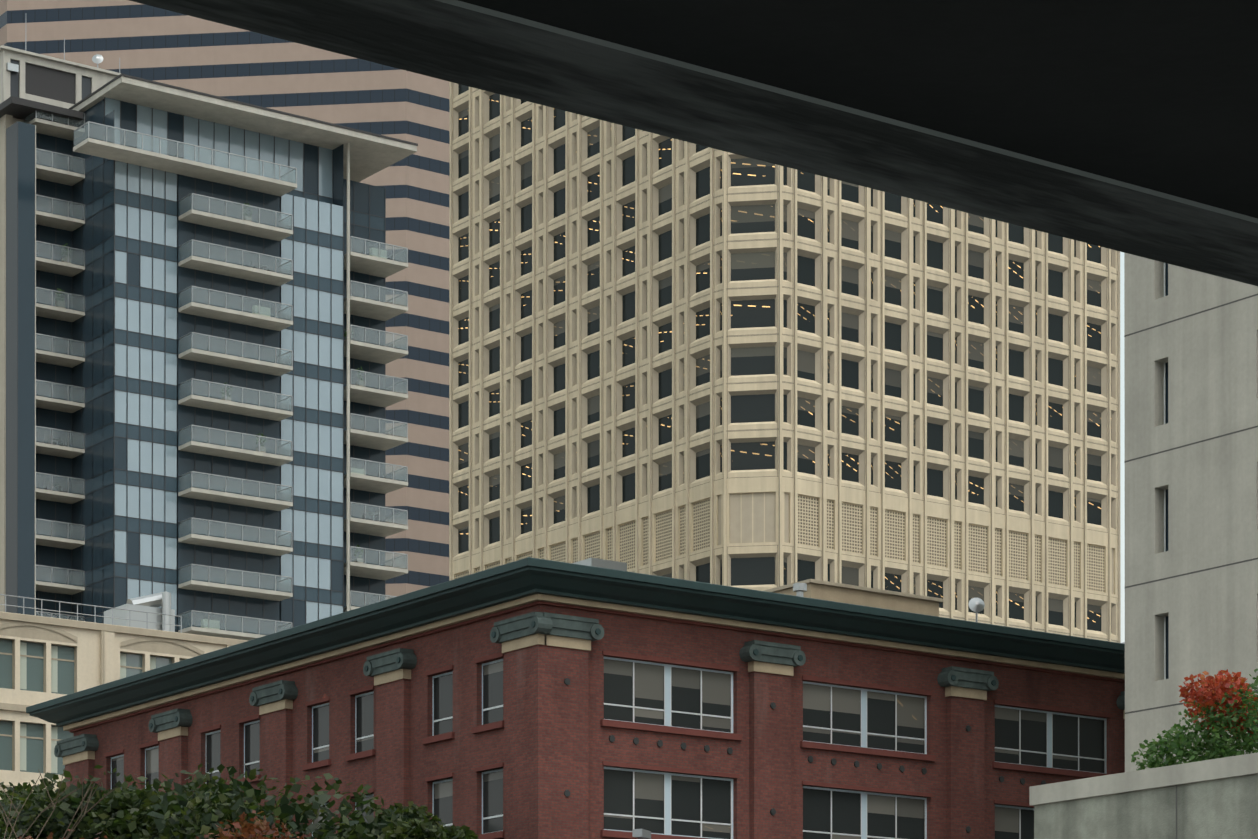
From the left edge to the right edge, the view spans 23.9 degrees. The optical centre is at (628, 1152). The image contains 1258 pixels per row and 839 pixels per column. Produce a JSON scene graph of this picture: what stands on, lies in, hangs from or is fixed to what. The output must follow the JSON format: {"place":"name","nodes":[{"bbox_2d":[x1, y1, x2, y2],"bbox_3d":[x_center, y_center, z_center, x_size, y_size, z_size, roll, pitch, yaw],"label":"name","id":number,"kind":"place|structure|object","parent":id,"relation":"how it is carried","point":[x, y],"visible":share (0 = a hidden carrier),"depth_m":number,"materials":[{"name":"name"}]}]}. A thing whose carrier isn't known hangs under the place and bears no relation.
{"place":"outdoors","nodes":[
{"label":"outdoors","id":0,"kind":"place"},
{"bbox_2d":[0,591,246,812],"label":"cream building","id":1,"kind":"structure","parent":0,"point":[43,659],"depth_m":138.01,"materials":[{"name":"paint"}]},
{"bbox_2d":[0,0,449,595],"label":"pink tower","id":2,"kind":"structure","parent":0,"point":[176,48],"depth_m":362.27,"materials":[{"name":"stone"}]},
{"bbox_2d":[26,557,1124,838],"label":"brick building","id":3,"kind":"structure","parent":0,"point":[528,697],"depth_m":96.39,"materials":[{"name":"red brick"}]},
{"bbox_2d":[632,829,650,838],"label":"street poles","id":4,"kind":"object","parent":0,"point":[641,833],"visible":1,"depth_m":68.67,"materials":[{"name":"grey metal"}]},
{"bbox_2d":[449,82,1120,642],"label":"cream tower","id":5,"kind":"structure","parent":0,"point":[681,360],"depth_m":265.17,"materials":[{"name":"beige concrete"}]},
{"bbox_2d":[1120,252,1124,642],"label":"sky","id":6,"kind":"structure","parent":0,"point":[1122,390],"materials":[{"name":"white"}]},
{"bbox_2d":[1029,752,1257,838],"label":"ramp wall","id":7,"kind":"structure","parent":0,"point":[1217,798],"depth_m":52.57,"materials":[{"name":"grey concrete"}]},
{"bbox_2d":[1131,669,1257,770],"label":"shrub","id":8,"kind":"object","parent":7,"relation":"on","point":[1221,693],"visible":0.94,"depth_m":52.60,"materials":[{"name":"green plant"}]},
{"bbox_2d":[1124,253,1257,771],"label":"grey building","id":9,"kind":"structure","parent":0,"point":[1191,454],"depth_m":86.53,"materials":[{"name":"concrete"}]},
{"bbox_3d":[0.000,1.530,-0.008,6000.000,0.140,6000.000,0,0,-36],"label":"ground","id":10,"kind":"structure","parent":0,"visible":0},
{"bbox_2d":[0,782,55,837],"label":"shrub","id":11,"kind":"object","parent":10,"relation":"on","point":[10,791],"depth_m":96.06,"materials":[{"name":"green plant"}]},
{"bbox_2d":[0,768,117,838],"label":"bare branches","id":12,"kind":"object","parent":10,"relation":"on","point":[69,833],"visible":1,"depth_m":70.15,"materials":[{"name":"brown plant"}]},
{"bbox_2d":[18,829,113,838],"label":"tree","id":13,"kind":"object","parent":10,"relation":"on","point":[48,837],"visible":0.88,"depth_m":75.26,"materials":[{"name":"green plant"}]},
{"bbox_2d":[0,764,186,838],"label":"shrub","id":14,"kind":"object","parent":10,"relation":"on","point":[100,816],"visible":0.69,"depth_m":90.14,"materials":[{"name":"green plant"}]},
{"bbox_2d":[0,38,417,640],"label":"condo tower","id":15,"kind":"structure","parent":10,"relation":"on","point":[200,346],"depth_m":201.51,"materials":[{"name":"blue glass"}]},
{"bbox_2d":[110,761,313,838],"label":"tree","id":16,"kind":"object","parent":10,"relation":"on","point":[167,801],"visible":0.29,"depth_m":88.43,"materials":[{"name":"green plant"}]},
{"bbox_2d":[196,810,315,838],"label":"shrub","id":17,"kind":"object","parent":10,"relation":"on","point":[249,830],"visible":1,"depth_m":72.08,"materials":[{"name":"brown plant"}]},
{"bbox_2d":[156,773,445,838],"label":"shrub","id":18,"kind":"object","parent":10,"relation":"on","point":[214,815],"visible":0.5,"depth_m":85.66,"materials":[{"name":"green plant"}]},
{"bbox_2d":[321,816,478,838],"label":"shrub","id":19,"kind":"object","parent":10,"relation":"on","point":[415,829],"visible":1,"depth_m":82.55,"materials":[{"name":"green plant"}]},
{"bbox_2d":[130,0,1257,285],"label":"viaduct","id":20,"kind":"object","parent":10,"relation":"on","point":[1126,126],"depth_m":15.19,"materials":[{"name":"paint"}]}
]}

